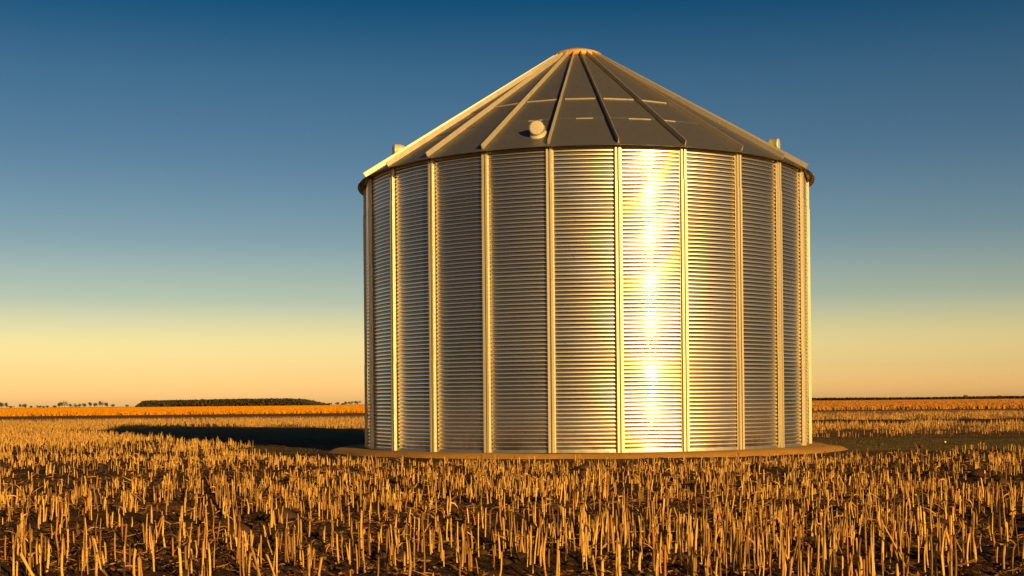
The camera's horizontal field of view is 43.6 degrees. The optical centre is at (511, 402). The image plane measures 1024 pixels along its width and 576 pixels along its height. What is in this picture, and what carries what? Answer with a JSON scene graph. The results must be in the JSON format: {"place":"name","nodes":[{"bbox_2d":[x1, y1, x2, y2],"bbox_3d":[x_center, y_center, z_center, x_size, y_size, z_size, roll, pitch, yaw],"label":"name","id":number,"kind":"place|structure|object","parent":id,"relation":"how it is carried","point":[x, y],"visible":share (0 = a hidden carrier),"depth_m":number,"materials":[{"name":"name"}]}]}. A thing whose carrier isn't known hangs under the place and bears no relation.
{"place":"outdoors","nodes":[
{"label":"outdoors","id":0,"kind":"place"},
{"bbox_2d":[0,398,1023,575],"bbox_3d":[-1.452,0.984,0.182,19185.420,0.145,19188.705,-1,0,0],"label":"ground","id":1,"kind":"structure","parent":0,"point":[280,436],"depth_m":12.14,"materials":[{"name":"soil"}]},
{"bbox_2d":[16,541,18,575],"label":"cut stalk","id":2,"kind":"object","parent":1,"relation":"on","point":[17,559],"visible":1,"depth_m":7.25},
{"bbox_2d":[23,532,28,575],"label":"cut stalk","id":3,"kind":"object","parent":1,"relation":"on","point":[27,571],"visible":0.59,"depth_m":7.42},
{"bbox_2d":[19,551,34,575],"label":"cut stalk","id":4,"kind":"object","parent":1,"relation":"on","point":[21,555],"visible":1,"depth_m":7.12,"materials":[{"name":"plant"}]},
{"bbox_2d":[29,523,31,567],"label":"cut stalk","id":5,"kind":"object","parent":1,"relation":"on","point":[30,561],"visible":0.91,"depth_m":7.33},
{"bbox_2d":[36,537,37,565],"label":"cut stalk","id":6,"kind":"object","parent":1,"relation":"on","point":[36,551],"visible":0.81,"depth_m":7.42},
{"bbox_2d":[46,539,49,571],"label":"cut stalk","id":7,"kind":"object","parent":1,"relation":"on","point":[48,555],"visible":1,"depth_m":7.33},
{"bbox_2d":[93,538,101,571],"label":"cut stalk","id":8,"kind":"object","parent":1,"relation":"on","point":[98,554],"visible":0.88,"depth_m":7.37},
{"bbox_2d":[99,528,101,564],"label":"cut stalk","id":9,"kind":"object","parent":1,"relation":"on","point":[100,546],"visible":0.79,"depth_m":8.05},
{"bbox_2d":[114,533,115,560],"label":"cut stalk","id":10,"kind":"object","parent":1,"relation":"on","point":[114,546],"visible":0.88,"depth_m":8.13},
{"bbox_2d":[123,544,125,575],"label":"cut stalk","id":11,"kind":"object","parent":1,"relation":"on","point":[124,564],"visible":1,"depth_m":7.08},
{"bbox_2d":[128,546,130,570],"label":"cut stalk","id":12,"kind":"object","parent":1,"relation":"on","point":[129,558],"visible":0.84,"depth_m":7.61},
{"bbox_2d":[132,548,136,575],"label":"cut stalk","id":13,"kind":"object","parent":1,"relation":"on","point":[134,555],"visible":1,"depth_m":7.08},
{"bbox_2d":[150,533,154,571],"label":"cut stalk","id":14,"kind":"object","parent":1,"relation":"on","point":[153,561],"visible":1,"depth_m":7.44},
{"bbox_2d":[178,546,182,575],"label":"cut stalk","id":15,"kind":"object","parent":1,"relation":"on","point":[180,562],"visible":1,"depth_m":7.33,"materials":[{"name":"plant"}]},
{"bbox_2d":[0,405,364,415],"bbox_3d":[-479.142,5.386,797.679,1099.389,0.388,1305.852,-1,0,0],"label":"golden crop","id":16,"kind":"object","parent":1,"relation":"on","point":[181,410],"visible":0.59,"depth_m":187.13,"materials":[{"name":"plant"}]},
{"bbox_2d":[201,542,203,575],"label":"cut stalk","id":17,"kind":"object","parent":1,"relation":"on","point":[202,559],"visible":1,"depth_m":7.00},
{"bbox_2d":[207,542,210,575],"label":"cut stalk","id":18,"kind":"object","parent":1,"relation":"on","point":[209,554],"visible":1,"depth_m":7.08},
{"bbox_2d":[213,540,215,570],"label":"cut stalk","id":19,"kind":"object","parent":1,"relation":"on","point":[214,557],"visible":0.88,"depth_m":7.52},
{"bbox_2d":[135,398,325,406],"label":"wood","id":20,"kind":"object","parent":1,"relation":"on","point":[233,402],"visible":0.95,"depth_m":1701.41,"materials":[{"name":"plant"}]},
{"bbox_2d":[238,537,240,567],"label":"cut stalk","id":21,"kind":"object","parent":1,"relation":"on","point":[239,541],"visible":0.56,"depth_m":7.80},
{"bbox_2d":[242,537,244,575],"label":"cut stalk","id":22,"kind":"object","parent":1,"relation":"on","point":[243,556],"visible":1,"depth_m":7.21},
{"bbox_2d":[248,533,253,575],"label":"cut stalk","id":23,"kind":"object","parent":1,"relation":"on","point":[250,552],"visible":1,"depth_m":7.14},
{"bbox_2d":[250,546,260,575],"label":"cut stalk","id":24,"kind":"object","parent":1,"relation":"on","point":[255,560],"visible":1,"depth_m":7.11,"materials":[{"name":"plant"}]},
{"bbox_2d":[260,535,261,567],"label":"cut stalk","id":25,"kind":"object","parent":1,"relation":"on","point":[261,551],"visible":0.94,"depth_m":7.75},
{"bbox_2d":[265,553,275,575],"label":"cut stalk","id":26,"kind":"object","parent":1,"relation":"on","point":[269,561],"visible":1,"depth_m":7.04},
{"bbox_2d":[275,536,277,575],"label":"cut stalk","id":27,"kind":"object","parent":1,"relation":"on","point":[276,570],"visible":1,"depth_m":7.11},
{"bbox_2d":[284,521,294,561],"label":"cut stalk","id":28,"kind":"object","parent":1,"relation":"on","point":[285,542],"visible":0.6,"depth_m":8.03,"materials":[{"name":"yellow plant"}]},
{"bbox_2d":[293,528,295,565],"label":"cut stalk","id":29,"kind":"object","parent":1,"relation":"on","point":[294,555],"visible":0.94,"depth_m":7.66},
{"bbox_2d":[336,534,339,563],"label":"cut stalk","id":30,"kind":"object","parent":1,"relation":"on","point":[338,560],"visible":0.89,"depth_m":7.80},
{"bbox_2d":[352,539,354,571],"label":"cut stalk","id":31,"kind":"object","parent":1,"relation":"on","point":[353,555],"visible":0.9,"depth_m":7.39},
{"bbox_2d":[357,520,359,568],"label":"cut stalk","id":32,"kind":"object","parent":1,"relation":"on","point":[358,545],"visible":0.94,"depth_m":7.60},
{"bbox_2d":[362,529,363,575],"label":"cut stalk","id":33,"kind":"object","parent":1,"relation":"on","point":[363,551],"visible":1,"depth_m":7.04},
{"bbox_2d":[386,529,389,563],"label":"cut stalk","id":34,"kind":"object","parent":1,"relation":"on","point":[387,557],"visible":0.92,"depth_m":7.74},
{"bbox_2d":[397,533,413,553],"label":"cut stalk","id":35,"kind":"object","parent":1,"relation":"on","point":[398,545],"visible":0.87,"depth_m":7.99,"materials":[{"name":"beige plant"}]},
{"bbox_2d":[413,542,414,570],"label":"cut stalk","id":36,"kind":"object","parent":1,"relation":"on","point":[414,557],"visible":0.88,"depth_m":7.37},
{"bbox_2d":[421,511,436,571],"bbox_3d":[-0.454,0.776,7.051,0.023,0.369,0.108,-1,0,41],"label":"cut stalk","id":37,"kind":"object","parent":1,"relation":"on","point":[422,517],"visible":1,"depth_m":7.01,"materials":[{"name":"beige plant"}]},
{"bbox_2d":[439,528,442,560],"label":"cut stalk","id":38,"kind":"object","parent":1,"relation":"on","point":[441,545],"visible":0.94,"depth_m":7.86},
{"bbox_2d":[454,532,457,562],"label":"cut stalk","id":39,"kind":"object","parent":1,"relation":"on","point":[455,555],"visible":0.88,"depth_m":7.95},
{"bbox_2d":[457,521,459,560],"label":"cut stalk","id":40,"kind":"object","parent":1,"relation":"on","point":[458,542],"visible":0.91,"depth_m":7.85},
{"bbox_2d":[461,523,463,568],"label":"cut stalk","id":41,"kind":"object","parent":1,"relation":"on","point":[462,562],"visible":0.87,"depth_m":7.32,"materials":[{"name":"plant"}]},
{"bbox_2d":[463,529,465,562],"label":"cut stalk","id":42,"kind":"object","parent":1,"relation":"on","point":[464,547],"visible":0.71,"depth_m":7.83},
{"bbox_2d":[468,547,472,570],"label":"cut stalk","id":43,"kind":"object","parent":1,"relation":"on","point":[470,558],"visible":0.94,"depth_m":7.15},
{"bbox_2d":[477,532,500,558],"bbox_3d":[-0.140,0.918,8.090,0.170,0.201,0.035,-1,0,-33],"label":"cut stalk","id":44,"kind":"object","parent":1,"relation":"on","point":[498,545],"visible":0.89,"depth_m":8.13,"materials":[{"name":"beige plant"}]},
{"bbox_2d":[0,409,1023,575],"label":"stubble","id":45,"kind":"object","parent":1,"relation":"on","point":[93,436],"visible":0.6,"depth_m":12.77,"materials":[{"name":"plant"}]},
{"bbox_2d":[0,449,1023,575],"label":"soil clods","id":46,"kind":"object","parent":1,"relation":"on","point":[518,555],"visible":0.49,"depth_m":12.37,"materials":[{"name":"soil"}]},
{"bbox_2d":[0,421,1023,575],"bbox_3d":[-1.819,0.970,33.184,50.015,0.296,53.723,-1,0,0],"label":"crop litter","id":47,"kind":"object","parent":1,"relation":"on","point":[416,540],"visible":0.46,"depth_m":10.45,"materials":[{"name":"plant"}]},
{"bbox_2d":[529,530,531,564],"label":"cut stalk","id":48,"kind":"object","parent":1,"relation":"on","point":[530,534],"visible":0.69,"depth_m":7.75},
{"bbox_2d":[531,540,533,573],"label":"cut stalk","id":49,"kind":"object","parent":1,"relation":"on","point":[532,557],"visible":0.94,"depth_m":7.05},
{"bbox_2d":[534,528,537,563],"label":"cut stalk","id":50,"kind":"object","parent":1,"relation":"on","point":[535,546],"visible":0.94,"depth_m":7.80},
{"bbox_2d":[536,526,539,555],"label":"cut stalk","id":51,"kind":"object","parent":1,"relation":"on","point":[538,548],"visible":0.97,"depth_m":8.02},
{"bbox_2d":[543,532,546,567],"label":"cut stalk","id":52,"kind":"object","parent":1,"relation":"on","point":[544,546],"visible":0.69,"depth_m":7.32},
{"bbox_2d":[582,530,584,561],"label":"cut stalk","id":53,"kind":"object","parent":1,"relation":"on","point":[583,546],"visible":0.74,"depth_m":7.89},
{"bbox_2d":[585,526,587,569],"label":"cut stalk","id":54,"kind":"object","parent":1,"relation":"on","point":[586,548],"visible":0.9,"depth_m":7.20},
{"bbox_2d":[327,442,847,458],"bbox_3d":[1.421,0.939,26.975,10.542,0.157,10.681,-1,0,0],"label":"dirt pad","id":55,"kind":"object","parent":1,"relation":"on","point":[363,450],"visible":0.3,"depth_m":22.49,"materials":[{"name":"soil"}]},
{"bbox_2d":[358,48,814,452],"bbox_3d":[1.519,-3.268,26.850,9.424,8.273,9.424,-1,0,0],"label":"grain bin","id":56,"kind":"object","parent":55,"relation":"on","point":[578,250],"visible":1,"depth_m":22.86,"materials":[{"name":"metal"}]},
{"bbox_2d":[586,532,588,557],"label":"cut stalk","id":57,"kind":"object","parent":1,"relation":"on","point":[587,537],"visible":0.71,"depth_m":7.96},
{"bbox_2d":[600,527,608,558],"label":"cut stalk","id":58,"kind":"object","parent":1,"relation":"on","point":[601,543],"visible":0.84,"depth_m":7.54,"materials":[{"name":"beige plant"}]},
{"bbox_2d":[623,510,625,553],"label":"cut stalk","id":59,"kind":"object","parent":1,"relation":"on","point":[624,516],"visible":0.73,"depth_m":8.08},
{"bbox_2d":[624,521,628,564],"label":"cut stalk","id":60,"kind":"object","parent":1,"relation":"on","point":[626,552],"visible":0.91,"depth_m":7.43,"materials":[{"name":"plant"}]},
{"bbox_2d":[628,535,629,568],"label":"cut stalk","id":61,"kind":"object","parent":1,"relation":"on","point":[629,549],"visible":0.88,"depth_m":7.26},
{"bbox_2d":[637,551,641,570],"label":"cut stalk","id":62,"kind":"object","parent":1,"relation":"on","point":[639,561],"visible":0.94,"depth_m":7.09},
{"bbox_2d":[652,527,662,570],"bbox_3d":[0.815,0.828,7.249,0.035,0.264,0.162,-1,0,24],"label":"cut stalk","id":63,"kind":"object","parent":1,"relation":"on","point":[654,542],"visible":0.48,"depth_m":7.18,"materials":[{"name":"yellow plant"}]},
{"bbox_2d":[659,532,661,573],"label":"cut stalk","id":64,"kind":"object","parent":1,"relation":"on","point":[660,552],"visible":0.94,"depth_m":7.13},
{"bbox_2d":[666,533,670,558],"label":"cut stalk","id":65,"kind":"object","parent":1,"relation":"on","point":[668,550],"visible":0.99,"depth_m":7.68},
{"bbox_2d":[678,535,681,566],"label":"cut stalk","id":66,"kind":"object","parent":1,"relation":"on","point":[679,548],"visible":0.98,"depth_m":7.35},
{"bbox_2d":[678,511,683,552],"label":"cut stalk","id":67,"kind":"object","parent":1,"relation":"on","point":[680,533],"visible":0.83,"depth_m":7.97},
{"bbox_2d":[687,555,689,574],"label":"cut stalk","id":68,"kind":"object","parent":1,"relation":"on","point":[688,566],"visible":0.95,"depth_m":7.07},
{"bbox_2d":[690,530,693,575],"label":"cut stalk","id":69,"kind":"object","parent":1,"relation":"on","point":[691,552],"visible":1,"depth_m":7.06,"materials":[{"name":"plant"}]},
{"bbox_2d":[694,519,697,553],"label":"cut stalk","id":70,"kind":"object","parent":1,"relation":"on","point":[695,545],"visible":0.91,"depth_m":7.84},
{"bbox_2d":[693,554,702,575],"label":"cut stalk","id":71,"kind":"object","parent":1,"relation":"on","point":[694,557],"visible":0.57,"depth_m":7.18,"materials":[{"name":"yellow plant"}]},
{"bbox_2d":[702,518,705,559],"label":"cut stalk","id":72,"kind":"object","parent":1,"relation":"on","point":[704,536],"visible":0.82,"depth_m":7.68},
{"bbox_2d":[705,508,706,553],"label":"cut stalk","id":73,"kind":"object","parent":1,"relation":"on","point":[706,533],"visible":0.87,"depth_m":8.12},
{"bbox_2d":[714,520,716,560],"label":"cut stalk","id":74,"kind":"object","parent":1,"relation":"on","point":[715,540],"visible":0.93,"depth_m":7.81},
{"bbox_2d":[725,528,726,575],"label":"cut stalk","id":75,"kind":"object","parent":1,"relation":"on","point":[725,552],"visible":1,"depth_m":7.00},
{"bbox_2d":[732,519,735,570],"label":"cut stalk","id":76,"kind":"object","parent":1,"relation":"on","point":[734,539],"visible":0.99,"depth_m":7.29,"materials":[{"name":"plant"}]},
{"bbox_2d":[734,529,737,571],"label":"cut stalk","id":77,"kind":"object","parent":1,"relation":"on","point":[735,562],"visible":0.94,"depth_m":7.27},
{"bbox_2d":[740,528,741,572],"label":"cut stalk","id":78,"kind":"object","parent":1,"relation":"on","point":[741,547],"visible":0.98,"depth_m":7.30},
{"bbox_2d":[743,541,745,572],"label":"cut stalk","id":79,"kind":"object","parent":1,"relation":"on","point":[744,560],"visible":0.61,"depth_m":7.17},
{"bbox_2d":[764,516,767,552],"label":"cut stalk","id":80,"kind":"object","parent":1,"relation":"on","point":[765,525],"visible":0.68,"depth_m":8.07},
{"bbox_2d":[771,513,783,547],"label":"cut stalk","id":81,"kind":"object","parent":1,"relation":"on","point":[782,525],"visible":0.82,"depth_m":8.10,"materials":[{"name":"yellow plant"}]},
{"bbox_2d":[779,529,781,569],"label":"cut stalk","id":82,"kind":"object","parent":1,"relation":"on","point":[780,549],"visible":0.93,"depth_m":7.60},
{"bbox_2d":[787,530,789,558],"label":"cut stalk","id":83,"kind":"object","parent":1,"relation":"on","point":[788,551],"visible":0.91,"depth_m":7.82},
{"bbox_2d":[797,524,800,575],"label":"cut stalk","id":84,"kind":"object","parent":1,"relation":"on","point":[799,548],"visible":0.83,"depth_m":7.08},
{"bbox_2d":[800,551,801,575],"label":"cut stalk","id":85,"kind":"object","parent":1,"relation":"on","point":[800,563],"visible":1,"depth_m":7.00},
{"bbox_2d":[807,549,808,575],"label":"cut stalk","id":86,"kind":"object","parent":1,"relation":"on","point":[808,562],"visible":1,"depth_m":7.13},
{"bbox_2d":[829,535,832,559],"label":"cut stalk","id":87,"kind":"object","parent":1,"relation":"on","point":[830,550],"visible":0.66,"depth_m":7.71,"materials":[{"name":"beige plant"}]},
{"bbox_2d":[832,526,836,566],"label":"cut stalk","id":88,"kind":"object","parent":1,"relation":"on","point":[834,555],"visible":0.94,"depth_m":7.54,"materials":[{"name":"plant"}]},
{"bbox_2d":[827,520,842,553],"bbox_3d":[2.009,0.842,7.959,0.014,0.246,0.016,-7,-23,-36],"label":"cut stalk","id":89,"kind":"object","parent":1,"relation":"on","point":[835,537],"visible":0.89,"depth_m":7.95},
{"bbox_2d":[841,517,845,548],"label":"cut stalk","id":90,"kind":"object","parent":1,"relation":"on","point":[843,529],"visible":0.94,"depth_m":8.10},
{"bbox_2d":[846,521,848,575],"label":"cut stalk","id":91,"kind":"object","parent":1,"relation":"on","point":[847,548],"visible":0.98,"depth_m":7.23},
{"bbox_2d":[841,536,858,569],"bbox_3d":[1.974,0.889,7.500,0.117,0.220,0.025,-1,0,12],"label":"cut stalk","id":92,"kind":"object","parent":1,"relation":"on","point":[856,549],"visible":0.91,"depth_m":7.49,"materials":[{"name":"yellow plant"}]},
{"bbox_2d":[852,519,854,553],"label":"cut stalk","id":93,"kind":"object","parent":1,"relation":"on","point":[853,539],"visible":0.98,"depth_m":7.86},
{"bbox_2d":[859,555,862,575],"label":"cut stalk","id":94,"kind":"object","parent":1,"relation":"on","point":[861,566],"visible":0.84,"depth_m":7.08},
{"bbox_2d":[864,510,867,555],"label":"cut stalk","id":95,"kind":"object","parent":1,"relation":"on","point":[865,532],"visible":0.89,"depth_m":7.83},
{"bbox_2d":[868,546,871,574],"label":"cut stalk","id":96,"kind":"object","parent":1,"relation":"on","point":[869,562],"visible":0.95,"depth_m":7.22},
{"bbox_2d":[871,523,873,566],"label":"cut stalk","id":97,"kind":"object","parent":1,"relation":"on","point":[873,539],"visible":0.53,"depth_m":7.48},
{"bbox_2d":[881,537,884,571],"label":"cut stalk","id":98,"kind":"object","parent":1,"relation":"on","point":[882,546],"visible":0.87,"depth_m":7.26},
{"bbox_2d":[885,526,886,557],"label":"cut stalk","id":99,"kind":"object","parent":1,"relation":"on","point":[885,542],"visible":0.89,"depth_m":7.85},
{"bbox_2d":[882,523,905,568],"bbox_3d":[2.167,0.823,7.216,0.015,0.346,0.014,-25,5,38],"label":"cut stalk","id":100,"kind":"object","parent":1,"relation":"on","point":[894,544],"visible":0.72,"depth_m":7.21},
{"bbox_2d":[894,539,898,561],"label":"cut stalk","id":101,"kind":"object","parent":1,"relation":"on","point":[895,552],"visible":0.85,"depth_m":7.74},
{"bbox_2d":[808,395,1023,400],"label":"hedge","id":102,"kind":"object","parent":1,"relation":"on","point":[928,398],"visible":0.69,"depth_m":1903.68,"materials":[{"name":"plant"}]},
{"bbox_2d":[808,399,1023,410],"bbox_3d":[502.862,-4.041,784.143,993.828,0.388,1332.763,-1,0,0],"label":"brown crop","id":103,"kind":"object","parent":1,"relation":"on","point":[917,404],"visible":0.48,"depth_m":152.72,"materials":[{"name":"plant"}]},
{"bbox_2d":[924,544,926,575],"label":"cut stalk","id":104,"kind":"object","parent":1,"relation":"on","point":[924,558],"visible":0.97,"depth_m":7.09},
{"bbox_2d":[923,507,940,551],"bbox_3d":[2.646,0.817,8.130,0.148,0.314,0.034,-1,0,18],"label":"cut stalk","id":105,"kind":"object","parent":1,"relation":"on","point":[938,516],"visible":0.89,"depth_m":8.10,"materials":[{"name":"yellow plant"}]},
{"bbox_2d":[950,515,952,554],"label":"cut stalk","id":106,"kind":"object","parent":1,"relation":"on","point":[951,530],"visible":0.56,"depth_m":7.83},
{"bbox_2d":[962,520,965,562],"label":"cut stalk","id":107,"kind":"object","parent":1,"relation":"on","point":[963,552],"visible":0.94,"depth_m":7.60,"materials":[{"name":"plant"}]},
{"bbox_2d":[965,524,966,558],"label":"cut stalk","id":108,"kind":"object","parent":1,"relation":"on","point":[965,539],"visible":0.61,"depth_m":7.74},
{"bbox_2d":[966,533,969,565],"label":"cut stalk","id":109,"kind":"object","parent":1,"relation":"on","point":[967,549],"visible":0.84,"depth_m":7.27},
{"bbox_2d":[968,526,971,559],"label":"cut stalk","id":110,"kind":"object","parent":1,"relation":"on","point":[970,528],"visible":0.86,"depth_m":7.74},
{"bbox_2d":[972,529,974,560],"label":"cut stalk","id":111,"kind":"object","parent":1,"relation":"on","point":[973,545],"visible":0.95,"depth_m":7.68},
{"bbox_2d":[992,534,995,555],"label":"cut stalk","id":112,"kind":"object","parent":1,"relation":"on","point":[994,547],"visible":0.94,"depth_m":7.88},
{"bbox_2d":[1002,544,1004,568],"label":"cut stalk","id":113,"kind":"object","parent":1,"relation":"on","point":[1003,559],"visible":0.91,"depth_m":7.26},
{"bbox_2d":[1006,521,1007,545],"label":"cut stalk","id":114,"kind":"object","parent":1,"relation":"on","point":[1006,533],"visible":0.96,"depth_m":8.05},
{"bbox_2d":[1010,516,1019,571],"bbox_3d":[2.821,0.806,7.206,0.066,0.343,0.021,-4,-3,3],"label":"cut stalk","id":115,"kind":"object","parent":1,"relation":"on","point":[1017,544],"visible":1,"depth_m":7.21,"materials":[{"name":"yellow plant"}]},
{"bbox_2d":[0,0,1023,407],"label":"sky","id":116,"kind":"structure","parent":0,"point":[181,202],"materials":[{"name":"blue"}]},
{"bbox_2d":[197,434,1023,454],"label":"short grass","id":117,"kind":"structure","parent":0,"point":[812,441],"depth_m":28.23,"materials":[{"name":"plant"}]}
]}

